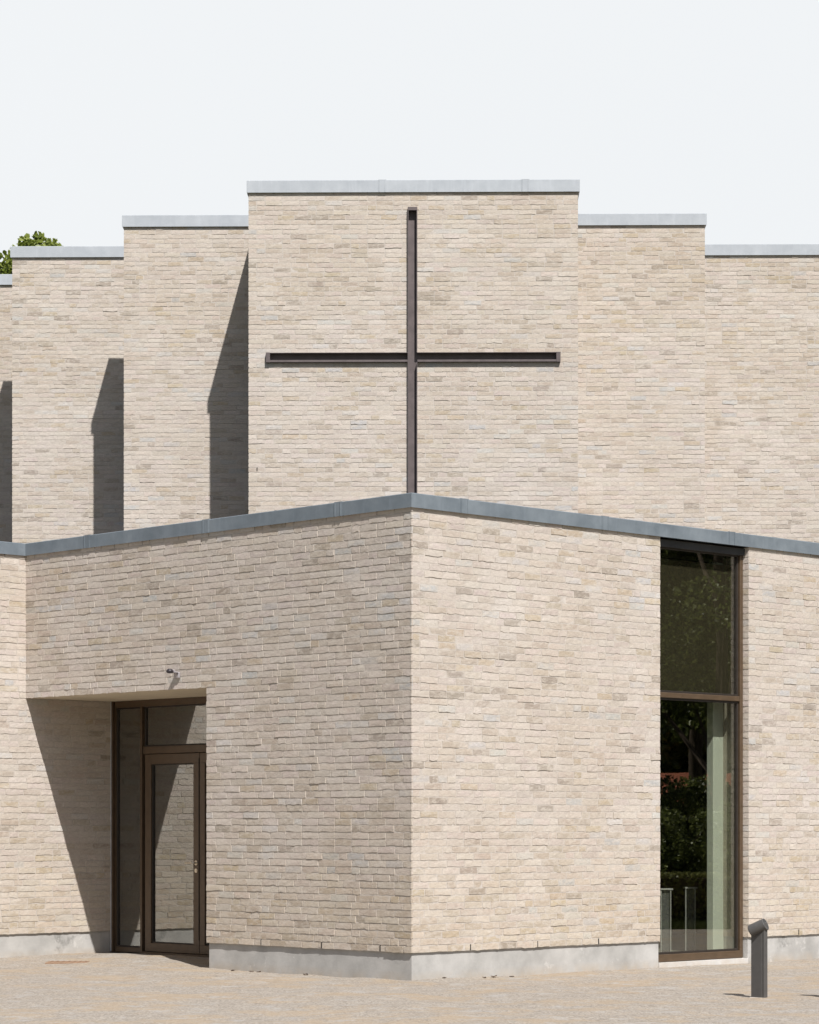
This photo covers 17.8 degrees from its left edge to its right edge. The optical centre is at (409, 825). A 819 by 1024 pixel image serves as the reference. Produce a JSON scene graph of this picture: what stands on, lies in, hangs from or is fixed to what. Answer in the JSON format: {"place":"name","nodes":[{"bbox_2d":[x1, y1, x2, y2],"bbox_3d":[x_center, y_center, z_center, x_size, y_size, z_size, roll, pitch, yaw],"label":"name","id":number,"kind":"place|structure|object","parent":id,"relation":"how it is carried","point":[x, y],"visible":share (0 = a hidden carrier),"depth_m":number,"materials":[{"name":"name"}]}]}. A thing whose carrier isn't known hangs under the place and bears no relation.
{"place":"outdoors","nodes":[
{"label":"outdoors","id":0,"kind":"place"},
{"bbox_2d":[0,953,818,1023],"bbox_3d":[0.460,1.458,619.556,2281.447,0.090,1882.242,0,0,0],"label":"ground","id":1,"kind":"structure","parent":0,"point":[120,988],"depth_m":22.37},
{"bbox_2d":[0,231,61,273],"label":"broadleaf tree","id":2,"kind":"object","parent":1,"relation":"on","point":[26,240],"visible":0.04,"depth_m":55.66,"materials":[{"name":"green plant"}]},
{"bbox_2d":[45,961,89,963],"bbox_3d":[-3.620,1.458,27.650,0.440,0.046,0.340,0,0,0],"label":"drain cover","id":3,"kind":"object","parent":1,"relation":"on","point":[58,962],"visible":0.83,"depth_m":27.50,"materials":[{"name":"metal"}]},
{"bbox_2d":[0,493,818,980],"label":"entrance building","id":4,"kind":"structure","parent":1,"relation":"on","point":[408,737],"depth_m":26.46,"materials":[{"name":"brick"}]},
{"bbox_2d":[145,753,199,953],"bbox_3d":[-2.632,0.302,28.926,0.144,2.206,0.958,0,0,-44],"label":"door","id":5,"kind":"structure","parent":4,"relation":"in","point":[151,760],"depth_m":29.10,"materials":[{"name":"brown metal"}]},
{"bbox_2d":[166,669,179,678],"bbox_3d":[-2.448,-1.574,26.942,0.146,0.098,0.090,0,0,-44],"label":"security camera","id":6,"kind":"object","parent":4,"relation":"attached to","point":[176,675],"visible":1,"depth_m":26.94,"materials":[{"name":"white plastic"}]},
{"bbox_2d":[200,753,208,954],"bbox_3d":[-1.939,0.302,28.258,0.078,2.206,0.950,0,0,-44],"label":"door","id":7,"kind":"structure","parent":4,"relation":"in","point":[204,946],"depth_m":28.53,"materials":[{"name":"brown metal"}]},
{"bbox_2d":[658,539,742,961],"bbox_3d":[3.033,-0.785,27.578,1.452,4.401,0.093,0,0,-44],"label":"window","id":8,"kind":"structure","parent":4,"relation":"in","point":[696,597],"depth_m":27.76,"materials":[{"name":"brown metal"}]},
{"bbox_2d":[0,179,818,543],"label":"church hall","id":9,"kind":"structure","parent":1,"relation":"on","point":[144,383],"depth_m":38.50,"materials":[{"name":"brick"}]},
{"bbox_2d":[266,207,560,492],"bbox_3d":[0.050,-5.799,36.492,4.118,5.702,0.102,0,0,1],"label":"cross","id":10,"kind":"object","parent":9,"relation":"attached to","point":[412,357],"visible":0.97,"depth_m":36.54,"materials":[{"name":"brown metal"}]},
{"bbox_2d":[748,919,768,997],"bbox_3d":[2.986,1.202,22.231,0.210,0.828,0.120,0,0,34],"label":"bollard lamp","id":11,"kind":"object","parent":1,"relation":"on","point":[757,930],"visible":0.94,"depth_m":22.22,"materials":[{"name":"metal"}]},
{"bbox_2d":[0,0,818,261],"label":"sky","id":12,"kind":"structure","parent":0,"point":[110,110],"materials":[{"name":"white"}]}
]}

